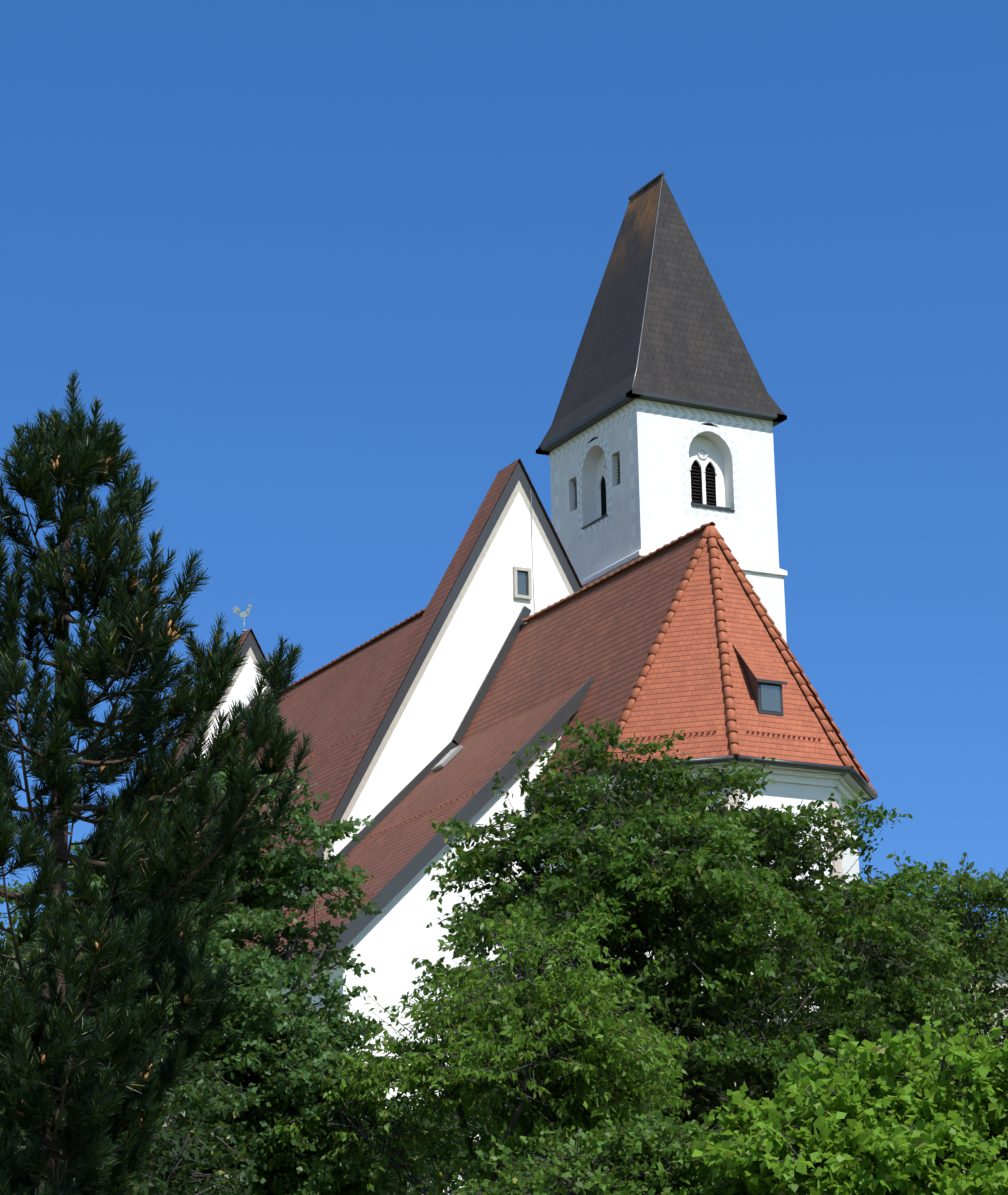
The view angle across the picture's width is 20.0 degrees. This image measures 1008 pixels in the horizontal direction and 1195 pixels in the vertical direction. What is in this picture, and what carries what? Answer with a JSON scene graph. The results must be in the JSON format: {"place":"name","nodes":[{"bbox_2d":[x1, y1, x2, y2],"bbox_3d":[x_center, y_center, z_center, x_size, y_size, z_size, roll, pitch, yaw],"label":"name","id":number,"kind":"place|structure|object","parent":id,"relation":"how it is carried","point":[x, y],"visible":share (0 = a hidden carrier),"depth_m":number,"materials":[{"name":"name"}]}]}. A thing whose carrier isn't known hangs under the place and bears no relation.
{"place":"outdoors","nodes":[
{"label":"outdoors","id":0,"kind":"place"},
{"bbox_2d":[0,0,1007,945],"label":"sky","id":1,"kind":"structure","parent":0,"point":[329,270],"materials":[{"name":"blue"}]},
{"bbox_3d":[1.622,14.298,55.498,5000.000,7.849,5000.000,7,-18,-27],"label":"ground","id":2,"kind":"structure","parent":0,"visible":0},
{"bbox_2d":[0,925,195,1194],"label":"tree","id":3,"kind":"object","parent":2,"relation":"on","point":[27,959],"depth_m":31.11,"materials":[{"name":"green plant"}]},
{"bbox_2d":[0,995,266,1194],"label":"tree","id":4,"kind":"object","parent":2,"relation":"on","point":[226,1135],"depth_m":35.66,"materials":[{"name":"green plant"}]},
{"bbox_2d":[0,369,314,1194],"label":"pine tree","id":5,"kind":"object","parent":2,"relation":"on","point":[84,449],"depth_m":21.73,"materials":[{"name":"green plant"}]},
{"bbox_2d":[0,448,277,1168],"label":"pine cones","id":6,"kind":"object","parent":5,"relation":"attached to","point":[186,998],"visible":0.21,"depth_m":21.71,"materials":[{"name":"brown plant"}]},
{"bbox_2d":[0,752,433,1194],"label":"apple tree","id":7,"kind":"object","parent":2,"relation":"on","point":[304,1081],"depth_m":39.78,"materials":[{"name":"green plant"}]},
{"bbox_2d":[62,607,426,1161],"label":"church roof","id":8,"kind":"structure","parent":2,"relation":"on","point":[332,702],"depth_m":101.01,"materials":[{"name":"brown tile"}]},
{"bbox_2d":[135,628,272,831],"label":"gable wall","id":9,"kind":"structure","parent":8,"relation":"on","point":[245,679],"depth_m":114.69,"materials":[{"name":"white paint"}]},
{"bbox_2d":[232,604,251,633],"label":"weathercock","id":10,"kind":"object","parent":8,"relation":"attached to","point":[242,614],"visible":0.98,"depth_m":116.25,"materials":[{"name":"grey metal"}]},
{"bbox_2d":[260,732,358,850],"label":"church snow guards","id":11,"kind":"object","parent":8,"relation":"attached to","point":[316,754],"visible":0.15,"depth_m":96.78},
{"bbox_2d":[291,458,582,898],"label":"gable wall","id":12,"kind":"structure","parent":8,"relation":"on","point":[510,560],"depth_m":93.09,"materials":[{"name":"white paint"}]},
{"bbox_2d":[206,677,593,1193],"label":"church annex","id":13,"kind":"object","parent":2,"relation":"on","point":[398,848],"visible":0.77,"depth_m":81.89,"materials":[{"name":"paint"}]},
{"bbox_2d":[328,1051,537,1194],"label":"tree","id":14,"kind":"object","parent":2,"relation":"on","point":[442,1167],"depth_m":46.69,"materials":[{"name":"green plant"}]},
{"bbox_2d":[258,898,703,1194],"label":"cherry tree","id":15,"kind":"object","parent":2,"relation":"on","point":[639,1068],"depth_m":38.55,"materials":[{"name":"green plant"}]},
{"bbox_2d":[447,1110,751,1194],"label":"shrub","id":16,"kind":"object","parent":2,"relation":"on","point":[605,1181],"depth_m":34.35,"materials":[{"name":"green plant"}]},
{"bbox_2d":[394,717,968,1194],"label":"hornbeam tree","id":17,"kind":"object","parent":2,"relation":"on","point":[768,907],"depth_m":57.02,"materials":[{"name":"green plant"}]},
{"bbox_2d":[580,549,786,642],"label":"tower base","id":18,"kind":"object","parent":2,"relation":"on","point":[766,582],"visible":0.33,"depth_m":99.52,"materials":[{"name":"white paint"}]},
{"bbox_2d":[550,398,778,580],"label":"wall","id":19,"kind":"structure","parent":18,"relation":"on","point":[601,548],"depth_m":100.21,"materials":[{"name":"white paint"}]},
{"bbox_2d":[567,447,734,528],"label":"tower windows","id":20,"kind":"structure","parent":19,"relation":"in","point":[705,485],"depth_m":100.39,"materials":[{"name":"white paint"}]},
{"bbox_2d":[536,167,786,455],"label":"tower roof","id":21,"kind":"structure","parent":19,"relation":"on","point":[660,326],"depth_m":102.31,"materials":[{"name":"grey tile"}]},
{"bbox_2d":[550,399,778,566],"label":"tower wall trim","id":22,"kind":"structure","parent":19,"relation":"attached to","point":[642,485],"depth_m":100.14,"materials":[{"name":"white paint"}]},
{"bbox_2d":[545,764,863,1085],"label":"church choir walls","id":23,"kind":"structure","parent":2,"relation":"on","point":[794,788],"depth_m":79.24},
{"bbox_2d":[451,522,877,802],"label":"church roof","id":24,"kind":"structure","parent":23,"relation":"on","point":[647,642],"depth_m":82.28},
{"bbox_2d":[733,644,786,715],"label":"dormer window","id":25,"kind":"structure","parent":24,"relation":"on","point":[766,680],"depth_m":80.10,"materials":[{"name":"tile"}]},
{"bbox_2d":[671,1015,1007,1194],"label":"vine shrub","id":26,"kind":"object","parent":2,"relation":"on","point":[842,1167],"depth_m":33.21,"materials":[{"name":"green plant"}]},
{"bbox_2d":[765,869,999,1074],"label":"tree","id":27,"kind":"object","parent":2,"relation":"on","point":[946,960],"depth_m":67.55,"materials":[{"name":"green plant"}]},
{"bbox_2d":[882,850,1007,1170],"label":"tree","id":28,"kind":"object","parent":2,"relation":"on","point":[977,889],"depth_m":73.86,"materials":[{"name":"green plant"}]},
{"bbox_2d":[916,941,1007,1173],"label":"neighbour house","id":29,"kind":"structure","parent":2,"relation":"on","point":[1004,984],"depth_m":115.01,"materials":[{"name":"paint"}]}
]}

